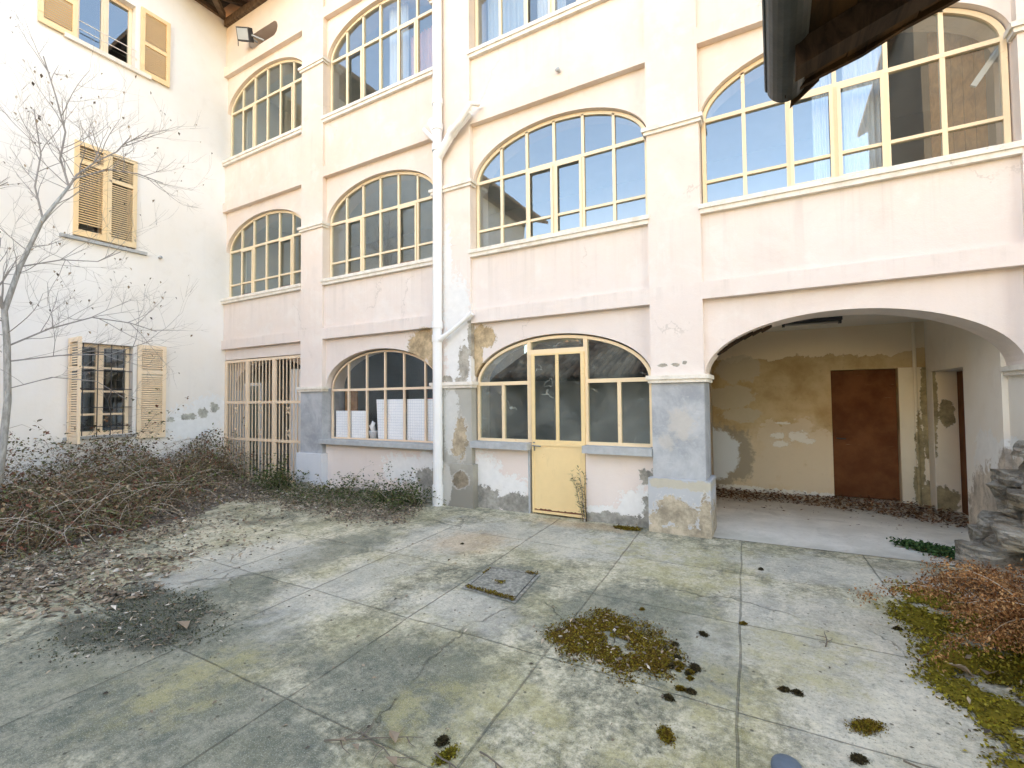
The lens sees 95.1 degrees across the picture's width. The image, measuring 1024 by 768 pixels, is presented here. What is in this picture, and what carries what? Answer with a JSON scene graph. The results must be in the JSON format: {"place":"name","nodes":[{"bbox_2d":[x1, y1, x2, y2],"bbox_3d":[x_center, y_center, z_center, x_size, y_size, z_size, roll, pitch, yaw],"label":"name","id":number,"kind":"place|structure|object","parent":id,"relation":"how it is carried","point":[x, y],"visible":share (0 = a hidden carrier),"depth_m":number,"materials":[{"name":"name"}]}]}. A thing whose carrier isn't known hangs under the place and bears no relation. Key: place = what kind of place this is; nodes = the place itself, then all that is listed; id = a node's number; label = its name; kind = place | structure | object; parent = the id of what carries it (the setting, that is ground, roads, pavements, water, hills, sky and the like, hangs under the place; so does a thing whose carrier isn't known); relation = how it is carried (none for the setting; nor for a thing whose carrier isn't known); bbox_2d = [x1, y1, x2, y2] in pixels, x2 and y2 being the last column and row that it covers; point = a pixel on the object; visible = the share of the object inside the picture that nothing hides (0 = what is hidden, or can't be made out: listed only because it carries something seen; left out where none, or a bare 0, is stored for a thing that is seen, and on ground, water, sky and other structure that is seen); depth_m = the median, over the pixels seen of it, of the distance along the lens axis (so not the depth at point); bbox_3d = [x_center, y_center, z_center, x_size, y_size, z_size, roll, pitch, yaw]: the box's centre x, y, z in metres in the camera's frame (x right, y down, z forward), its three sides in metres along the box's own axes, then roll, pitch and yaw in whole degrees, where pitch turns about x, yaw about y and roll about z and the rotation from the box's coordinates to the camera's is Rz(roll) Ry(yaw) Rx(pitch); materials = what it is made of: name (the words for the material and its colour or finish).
{"place":"outdoors","nodes":[
{"label":"outdoors","id":0,"kind":"place"},
{"bbox_2d":[0,0,246,488],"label":"white house","id":1,"kind":"structure","parent":0,"point":[171,54],"depth_m":8.57,"materials":[{"name":"paint"}]},
{"bbox_2d":[59,139,147,255],"bbox_3d":[-7.202,-3.261,8.276,0.240,1.700,1.220,-2,-2,29],"label":"window","id":2,"kind":"structure","parent":1,"relation":"in","point":[101,238],"depth_m":8.24,"materials":[{"name":"paint"}]},
{"bbox_2d":[37,0,170,87],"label":"window","id":3,"kind":"structure","parent":1,"relation":"in","point":[102,51],"depth_m":8.53,"materials":[{"name":"paint"}]},
{"bbox_2d":[63,336,166,443],"bbox_3d":[-6.874,0.122,8.252,0.670,1.730,1.460,-2,-2,29],"label":"window","id":4,"kind":"structure","parent":1,"relation":"in","point":[98,407],"depth_m":8.38,"materials":[{"name":"paint"}]},
{"bbox_2d":[0,480,272,560],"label":"soil","id":5,"kind":"structure","parent":0,"point":[196,507],"depth_m":6.61,"materials":[{"name":"brown soil"}]},
{"bbox_2d":[0,0,212,507],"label":"bare tree","id":6,"kind":"object","parent":5,"relation":"on","point":[7,381],"visible":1,"depth_m":6.43,"materials":[{"name":"grey plant"}]},
{"bbox_2d":[32,388,188,474],"bbox_3d":[-7.021,0.778,8.120,2.012,1.436,2.403,0,-2,-20],"label":"bramble bush","id":7,"kind":"object","parent":5,"relation":"on","point":[111,442],"visible":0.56,"depth_m":7.86,"materials":[{"name":"brown plant"}]},
{"bbox_2d":[158,416,264,478],"bbox_3d":[-5.952,1.289,9.193,2.395,1.376,2.336,-2,-2,29],"label":"bramble bush","id":8,"kind":"object","parent":5,"relation":"on","point":[218,449],"visible":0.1,"depth_m":9.46,"materials":[{"name":"brown plant"}]},
{"bbox_2d":[229,453,310,491],"bbox_3d":[-4.212,1.560,8.331,1.651,0.763,1.455,-2,-2,29],"label":"bramble bush","id":9,"kind":"object","parent":5,"relation":"on","point":[280,473],"visible":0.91,"depth_m":8.25,"materials":[{"name":"green plant"}]},
{"bbox_2d":[0,477,1023,767],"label":"courtyard","id":10,"kind":"structure","parent":0,"point":[484,685],"depth_m":2.82,"materials":[{"name":"concrete"}]},
{"bbox_2d":[24,583,242,672],"bbox_3d":[-2.674,1.681,3.347,1.713,0.060,1.133,-2,-2,29],"label":"gravel patch","id":11,"kind":"object","parent":10,"relation":"on","point":[132,617],"visible":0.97,"depth_m":3.28,"materials":[{"name":"dark grey gravel"},{"name":"dry leaves"}]},
{"bbox_2d":[176,621,189,628],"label":"fallen leaf","id":12,"kind":"object","parent":11,"relation":"on","point":[185,624],"visible":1,"depth_m":3.22,"materials":[{"name":"beige plant"}]},
{"bbox_2d":[248,477,428,513],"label":"weeds","id":13,"kind":"object","parent":10,"relation":"on","point":[302,494],"visible":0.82,"depth_m":7.28,"materials":[{"name":"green plant"}]},
{"bbox_2d":[306,462,388,501],"bbox_3d":[-2.651,1.574,7.493,1.484,0.649,1.181,0,-2,-9],"label":"bramble bush","id":14,"kind":"object","parent":10,"relation":"on","point":[342,488],"visible":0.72,"depth_m":7.54,"materials":[{"name":"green plant"}]},
{"bbox_2d":[324,719,422,753],"bbox_3d":[-0.623,1.614,2.138,0.393,0.016,0.253,-2,-2,29],"label":"twig","id":15,"kind":"object","parent":10,"relation":"on","point":[346,738],"visible":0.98,"depth_m":2.13,"materials":[{"name":"wood"}]},
{"bbox_2d":[360,731,416,767],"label":"twig","id":16,"kind":"object","parent":10,"relation":"on","point":[371,740],"visible":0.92,"depth_m":2.05,"materials":[{"name":"wood"}]},
{"bbox_2d":[385,756,396,766],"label":"fallen leaf","id":17,"kind":"object","parent":10,"relation":"on","point":[392,759],"visible":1,"depth_m":1.99,"materials":[{"name":"beige plant"}]},
{"bbox_2d":[348,461,446,510],"bbox_3d":[-1.628,1.519,7.038,1.645,0.733,1.103,-2,-2,29],"label":"bramble bush","id":18,"kind":"object","parent":10,"relation":"on","point":[407,494],"visible":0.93,"depth_m":6.98,"materials":[{"name":"green plant"}]},
{"bbox_2d":[433,734,450,747],"bbox_3d":[-0.314,1.613,2.122,0.075,0.034,0.091,-2,-2,29],"label":"moss clod","id":19,"kind":"object","parent":10,"relation":"on","point":[442,739],"visible":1,"depth_m":2.11,"materials":[{"name":"plant"}]},
{"bbox_2d":[434,752,456,767],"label":"twig","id":20,"kind":"object","parent":10,"relation":"on","point":[443,759],"visible":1,"depth_m":1.99,"materials":[{"name":"wood"}]},
{"bbox_2d":[431,742,460,766],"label":"moss clod","id":21,"kind":"object","parent":10,"relation":"on","point":[448,754],"visible":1,"depth_m":2.03,"materials":[{"name":"plant"}]},
{"bbox_2d":[479,751,502,767],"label":"twig","id":22,"kind":"object","parent":10,"relation":"on","point":[488,756],"visible":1,"depth_m":2.00,"materials":[{"name":"wood"}]},
{"bbox_2d":[462,566,540,602],"bbox_3d":[-0.093,1.666,3.943,0.517,0.053,0.652,-1,-2,22],"label":"manhole cover","id":23,"kind":"object","parent":10,"relation":"on","point":[511,585],"visible":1,"depth_m":3.93,"materials":[{"name":"concrete"}]},
{"bbox_2d":[570,465,587,521],"bbox_3d":[0.833,1.379,5.926,0.298,0.718,0.096,-2,-2,29],"label":"weed","id":24,"kind":"object","parent":10,"relation":"on","point":[583,506],"visible":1,"depth_m":5.91,"materials":[{"name":"plant"}]},
{"bbox_2d":[536,606,689,693],"bbox_3d":[0.651,1.628,2.972,0.938,0.054,0.867,-2,-3,44],"label":"moss patch","id":25,"kind":"object","parent":10,"relation":"on","point":[651,655],"visible":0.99,"depth_m":2.94,"materials":[{"name":"green plant"}]},
{"bbox_2d":[613,522,642,530],"bbox_3d":[1.362,1.685,5.553,0.358,0.097,0.182,-2,-2,29],"label":"moss patch","id":26,"kind":"object","parent":10,"relation":"on","point":[627,527],"visible":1,"depth_m":5.54,"materials":[{"name":"green plant"}]},
{"bbox_2d":[655,722,677,748],"bbox_3d":[0.710,1.608,2.152,0.094,0.033,0.170,-1,-2,4],"label":"moss clod","id":27,"kind":"object","parent":10,"relation":"on","point":[665,734],"visible":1,"depth_m":2.14,"materials":[{"name":"plant"}]},
{"bbox_2d":[662,693,674,702],"bbox_3d":[0.807,1.612,2.411,0.080,0.036,0.067,-2,-2,29],"label":"moss clod","id":28,"kind":"object","parent":10,"relation":"on","point":[668,697],"visible":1,"depth_m":2.40,"materials":[{"name":"plant"}]},
{"bbox_2d":[667,663,677,668],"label":"moss clod","id":29,"kind":"object","parent":10,"relation":"on","point":[670,665],"visible":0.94,"depth_m":2.69,"materials":[{"name":"green plant"}]},
{"bbox_2d":[670,641,679,646],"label":"moss clod","id":30,"kind":"object","parent":10,"relation":"on","point":[674,643],"visible":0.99,"depth_m":2.93,"materials":[{"name":"green plant"}]},
{"bbox_2d":[673,660,685,669],"bbox_3d":[0.963,1.617,2.705,0.079,0.042,0.087,-1,-2,0],"label":"moss clod","id":31,"kind":"object","parent":10,"relation":"on","point":[680,664],"visible":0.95,"depth_m":2.69,"materials":[{"name":"green plant"}]},
{"bbox_2d":[674,684,687,692],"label":"moss clod","id":32,"kind":"object","parent":10,"relation":"on","point":[680,687],"visible":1,"depth_m":2.48,"materials":[{"name":"green plant"}]},
{"bbox_2d":[685,675,694,680],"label":"moss clod","id":33,"kind":"object","parent":10,"relation":"on","point":[689,677],"visible":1,"depth_m":2.58,"materials":[{"name":"green plant"}]},
{"bbox_2d":[685,668,695,675],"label":"moss clod","id":34,"kind":"object","parent":10,"relation":"on","point":[691,671],"visible":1,"depth_m":2.63,"materials":[{"name":"plant"}]},
{"bbox_2d":[685,687,696,694],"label":"moss clod","id":35,"kind":"object","parent":10,"relation":"on","point":[690,690],"visible":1,"depth_m":2.46,"materials":[{"name":"plant"}]},
{"bbox_2d":[688,662,703,672],"bbox_3d":[1.047,1.618,2.677,0.085,0.040,0.095,-2,-2,39],"label":"moss clod","id":36,"kind":"object","parent":10,"relation":"on","point":[696,666],"visible":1,"depth_m":2.67,"materials":[{"name":"plant"}]},
{"bbox_2d":[698,630,709,637],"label":"moss clod","id":37,"kind":"object","parent":10,"relation":"on","point":[703,633],"visible":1,"depth_m":3.05,"materials":[{"name":"plant"}]},
{"bbox_2d":[739,621,747,625],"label":"moss clod","id":38,"kind":"object","parent":10,"relation":"on","point":[744,623],"visible":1,"depth_m":3.19,"materials":[{"name":"green plant"}]},
{"bbox_2d":[777,685,791,692],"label":"moss clod","id":39,"kind":"object","parent":10,"relation":"on","point":[783,688],"visible":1,"depth_m":2.47,"materials":[{"name":"brown plant"}]},
{"bbox_2d":[790,688,805,696],"bbox_3d":[1.493,1.607,2.446,0.066,0.035,0.072,1,-2,-35],"label":"moss clod","id":40,"kind":"object","parent":10,"relation":"on","point":[797,692],"visible":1,"depth_m":2.44,"materials":[{"name":"brown plant"}]},
{"bbox_2d":[817,632,831,646],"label":"twig","id":41,"kind":"object","parent":10,"relation":"on","point":[826,639],"visible":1,"depth_m":2.95,"materials":[{"name":"brown wood"}]},
{"bbox_2d":[847,752,870,765],"bbox_3d":[1.474,1.589,1.990,0.094,0.033,0.073,0,-2,-28],"label":"moss clod","id":42,"kind":"object","parent":10,"relation":"on","point":[860,759],"visible":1,"depth_m":1.98,"materials":[{"name":"plant"}]},
{"bbox_2d":[843,716,893,740],"bbox_3d":[1.662,1.594,2.184,0.198,0.038,0.174,-2,-2,29],"label":"moss clod","id":43,"kind":"object","parent":10,"relation":"on","point":[859,725],"visible":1,"depth_m":2.18,"materials":[{"name":"plant"}]},
{"bbox_2d":[891,625,904,630],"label":"moss clod","id":44,"kind":"object","parent":10,"relation":"on","point":[897,627],"visible":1,"depth_m":3.10,"materials":[{"name":"plant"}]},
{"bbox_2d":[903,760,920,767],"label":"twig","id":45,"kind":"object","parent":10,"relation":"on","point":[909,763],"visible":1,"depth_m":1.95,"materials":[{"name":"wood"}]},
{"bbox_2d":[847,549,1023,672],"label":"dead fern","id":46,"kind":"object","parent":10,"relation":"on","point":[1008,604],"visible":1,"depth_m":2.76,"materials":[{"name":"plant"}]},
{"bbox_2d":[873,576,1023,767],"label":"moss patch","id":47,"kind":"object","parent":10,"relation":"on","point":[995,714],"visible":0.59,"depth_m":2.62,"materials":[{"name":"green plant"}]},
{"bbox_2d":[947,663,973,676],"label":"fallen leaf","id":48,"kind":"object","parent":47,"relation":"on","point":[965,668],"visible":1,"depth_m":2.59,"materials":[{"name":"brown plant"}]},
{"bbox_2d":[980,668,997,674],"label":"fallen leaf","id":49,"kind":"object","parent":47,"relation":"on","point":[985,672],"visible":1,"depth_m":2.56,"materials":[{"name":"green plant"}]},
{"bbox_2d":[954,440,1023,610],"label":"stone wall","id":50,"kind":"structure","parent":10,"relation":"on","point":[996,538],"depth_m":3.68,"materials":[{"name":"grey stone"}]},
{"bbox_2d":[771,753,801,767],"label":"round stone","id":51,"kind":"object","parent":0,"point":[780,760],"visible":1,"depth_m":1.96,"materials":[{"name":"stone"}]},
{"bbox_2d":[713,490,969,564],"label":"porch floor","id":52,"kind":"structure","parent":0,"point":[824,527],"depth_m":5.53,"materials":[{"name":"grey concrete"}]},
{"bbox_2d":[716,485,968,532],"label":"porch leaves","id":53,"kind":"object","parent":52,"relation":"on","point":[918,514],"visible":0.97,"depth_m":6.52,"materials":[{"name":"brown plant"}]},
{"bbox_2d":[886,536,954,560],"bbox_3d":[4.176,1.626,4.495,0.536,0.144,0.922,0,-2,-10],"label":"ground ivy","id":54,"kind":"object","parent":52,"relation":"on","point":[937,549],"visible":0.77,"depth_m":4.60,"materials":[{"name":"green plant"}]},
{"bbox_2d":[762,0,959,107],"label":"lean to roof","id":55,"kind":"object","parent":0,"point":[808,45],"visible":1,"depth_m":1.50,"materials":[{"name":"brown wood"}]},
{"label":"ground","id":56,"kind":"structure","parent":0,"visible":0},
{"bbox_2d":[0,423,270,572],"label":"undergrowth","id":57,"kind":"object","parent":56,"relation":"on","point":[188,470],"visible":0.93,"depth_m":6.21,"materials":[{"name":"plant"}]},
{"bbox_2d":[0,475,1001,752],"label":"fallen leaves","id":58,"kind":"object","parent":56,"relation":"on","point":[48,583],"depth_m":4.66,"materials":[{"name":"brown plant"}]},
{"bbox_2d":[205,0,1023,538],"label":"arcade building","id":59,"kind":"structure","parent":56,"relation":"on","point":[621,248],"depth_m":6.71,"materials":[{"name":"paint"}]},
{"bbox_2d":[236,26,263,45],"bbox_3d":[-5.334,-7.061,9.508,0.511,0.371,0.309,-1,-2,18],"label":"floodlight","id":60,"kind":"object","parent":59,"relation":"attached to","point":[244,34],"visible":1,"depth_m":9.43,"materials":[{"name":"metal"}]},
{"bbox_2d":[220,210,301,304],"bbox_3d":[-4.974,-2.594,9.441,2.595,1.749,0.320,-2,-2,29],"label":"window","id":61,"kind":"structure","parent":59,"relation":"in","point":[293,287],"depth_m":9.47,"materials":[{"name":"beige wood"}]},
{"bbox_2d":[222,59,301,166],"bbox_3d":[-5.003,-5.593,9.540,2.595,1.809,0.320,-2,-2,29],"label":"window","id":62,"kind":"structure","parent":59,"relation":"in","point":[295,131],"depth_m":9.57,"materials":[{"name":"beige wood"}]},
{"bbox_2d":[224,355,300,482],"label":"gate","id":63,"kind":"structure","parent":59,"relation":"attached to","point":[247,402],"depth_m":9.34,"materials":[{"name":"beige metal"}]},
{"bbox_2d":[291,369,300,479],"bbox_3d":[-4.083,0.801,9.203,0.780,2.220,0.035,-2,-2,29],"label":"white door","id":64,"kind":"structure","parent":59,"relation":"in","point":[299,393],"depth_m":9.31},
{"bbox_2d":[336,411,350,436],"bbox_3d":[-3.025,0.728,8.405,0.370,0.495,0.012,-2,-2,29],"label":"gridded sheet","id":65,"kind":"object","parent":59,"relation":"on","point":[341,423],"visible":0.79,"depth_m":8.41,"materials":[{"name":"white paper"}]},
{"bbox_2d":[345,391,357,410],"bbox_3d":[-2.927,0.553,8.537,0.300,0.850,0.030,-2,-2,29],"label":"brown board","id":66,"kind":"object","parent":59,"relation":"on","point":[354,400],"visible":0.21,"depth_m":8.51,"materials":[{"name":"brown wood"}]},
{"bbox_2d":[351,411,365,437],"bbox_3d":[-2.680,0.718,8.212,0.380,0.495,0.012,-2,-2,29],"label":"gridded sheet","id":67,"kind":"object","parent":59,"relation":"on","point":[358,424],"visible":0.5,"depth_m":8.21,"materials":[{"name":"white paper"}]},
{"bbox_2d":[369,430,377,438],"bbox_3d":[-2.390,0.884,8.107,0.175,0.150,0.180,-2,-2,29],"label":"pot","id":68,"kind":"object","parent":59,"relation":"on","point":[373,434],"visible":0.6,"depth_m":8.04,"materials":[{"name":"grey ceramic"}]},
{"bbox_2d":[369,421,375,430],"bbox_3d":[-2.413,0.733,8.101,0.152,0.193,0.095,-2,-2,29],"label":"figurine","id":69,"kind":"object","parent":68,"relation":"in","point":[372,426],"visible":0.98,"depth_m":8.07,"materials":[{"name":"white ceramic"}]},
{"bbox_2d":[318,350,432,449],"bbox_3d":[-2.230,0.228,7.832,2.586,1.600,0.335,-2,-2,29],"label":"window","id":70,"kind":"structure","parent":59,"relation":"in","point":[390,443],"depth_m":7.84,"materials":[{"name":"beige paint"}]},
{"bbox_2d":[320,171,432,285],"bbox_3d":[-2.246,-2.671,7.917,2.556,1.749,0.320,-2,-2,29],"label":"window","id":71,"kind":"structure","parent":59,"relation":"in","point":[418,262],"depth_m":7.94,"materials":[{"name":"beige wood"}]},
{"bbox_2d":[321,0,432,123],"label":"window","id":72,"kind":"structure","parent":59,"relation":"in","point":[418,76],"depth_m":8.04,"materials":[{"name":"beige wood"}]},
{"bbox_2d":[376,399,387,438],"bbox_3d":[-2.209,0.608,7.963,0.250,0.690,0.012,-2,-2,29],"label":"gridded sheet","id":73,"kind":"object","parent":59,"relation":"on","point":[380,412],"visible":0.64,"depth_m":7.97,"materials":[{"name":"white paper"}]},
{"bbox_2d":[388,399,402,439],"bbox_3d":[-1.913,0.599,7.786,0.400,0.690,0.012,-2,-2,29],"label":"gridded sheet","id":74,"kind":"object","parent":59,"relation":"on","point":[395,418],"visible":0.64,"depth_m":7.79,"materials":[{"name":"white paper"}]},
{"bbox_2d":[389,2,409,84],"bbox_3d":[-1.957,-5.764,8.109,0.440,1.710,0.093,-2,-2,29],"label":"curtain","id":75,"kind":"object","parent":59,"relation":"hanging from","point":[405,50],"visible":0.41,"depth_m":8.09,"materials":[{"name":"white fabric"}]},
{"bbox_2d":[407,399,432,440],"bbox_3d":[-1.393,0.584,7.496,0.730,0.690,0.012,-2,-2,29],"label":"gridded sheet","id":76,"kind":"object","parent":59,"relation":"on","point":[415,419],"visible":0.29,"depth_m":7.55,"materials":[{"name":"white paper"}]},
{"bbox_2d":[411,26,431,75],"bbox_3d":[-1.469,-5.422,7.838,0.580,1.000,0.093,-2,-2,29],"label":"curtain","id":77,"kind":"object","parent":59,"relation":"hanging from","point":[425,49],"visible":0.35,"depth_m":7.83,"materials":[{"name":"white fabric"}]},
{"bbox_2d":[488,0,523,40],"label":"curtain","id":78,"kind":"object","parent":59,"relation":"hanging from","point":[513,14],"visible":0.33,"depth_m":7.11,"materials":[{"name":"grey fabric"}]},
{"bbox_2d":[467,0,607,59],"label":"window","id":79,"kind":"structure","parent":59,"relation":"in","point":[553,16],"depth_m":6.50,"materials":[{"name":"beige wood"}]},
{"bbox_2d":[537,0,565,18],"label":"curtain","id":80,"kind":"object","parent":59,"relation":"hanging from","point":[542,8],"visible":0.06,"depth_m":6.78,"materials":[{"name":"white fabric"}]},
{"bbox_2d":[468,110,648,257],"bbox_3d":[0.562,-2.750,6.348,2.593,1.749,0.320,-2,-2,29],"label":"window","id":81,"kind":"structure","parent":59,"relation":"in","point":[555,236],"depth_m":6.30,"materials":[{"name":"beige wood"}]},
{"bbox_2d":[531,351,586,517],"bbox_3d":[0.595,0.655,6.182,0.766,2.143,0.083,-2,-2,29],"label":"door","id":82,"kind":"structure","parent":59,"relation":"in","point":[553,461],"depth_m":6.19,"materials":[{"name":"yellow paint"}]},
{"bbox_2d":[782,316,842,327],"bbox_3d":[4.041,-0.837,6.332,0.700,0.088,0.080,-2,-2,29],"label":"tube lamp","id":83,"kind":"object","parent":59,"relation":"attached to","point":[826,320],"visible":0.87,"depth_m":6.28,"materials":[{"name":"metal"}]},
{"bbox_2d":[811,73,830,179],"bbox_3d":[3.376,-2.799,5.066,0.210,1.440,0.093,-2,-2,29],"label":"curtain","id":84,"kind":"object","parent":59,"relation":"hanging from","point":[821,127],"visible":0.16,"depth_m":5.08,"materials":[{"name":"white fabric"}]},
{"bbox_2d":[698,8,1023,214],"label":"window","id":85,"kind":"structure","parent":59,"relation":"in","point":[838,180],"depth_m":4.62,"materials":[{"name":"beige wood"}]},
{"bbox_2d":[842,45,882,173],"bbox_3d":[3.704,-2.847,4.907,0.380,1.520,0.093,-2,-2,29],"label":"curtain","id":86,"kind":"object","parent":59,"relation":"hanging from","point":[862,114],"visible":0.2,"depth_m":4.92,"materials":[{"name":"white fabric"}]},
{"bbox_2d":[831,369,899,500],"bbox_3d":[5.287,0.749,7.031,0.795,1.920,0.089,-2,-2,29],"label":"door","id":87,"kind":"structure","parent":59,"relation":"in","point":[864,408],"depth_m":7.03,"materials":[{"name":"brown metal"}]},
{"bbox_2d":[927,32,988,157],"bbox_3d":[4.501,-2.491,4.716,0.420,2.300,0.030,-2,-2,29],"label":"wooden screen","id":88,"kind":"object","parent":59,"relation":"attached to","point":[966,103],"visible":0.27,"depth_m":4.71,"materials":[{"name":"brown wood"}]},
{"bbox_2d":[957,371,968,515],"bbox_3d":[5.656,0.751,5.677,0.040,1.860,1.170,-2,-2,29],"label":"side door","id":89,"kind":"structure","parent":59,"relation":"in","point":[964,487],"depth_m":6.09,"materials":[{"name":"brown wood"}]},
{"bbox_2d":[970,46,997,87],"bbox_3d":[4.492,-3.011,4.419,0.260,0.368,0.030,-2,-2,29],"label":"window stay","id":90,"kind":"object","parent":59,"relation":"attached to","point":[984,69],"depth_m":4.42,"materials":[{"name":"white metal"}]}
]}

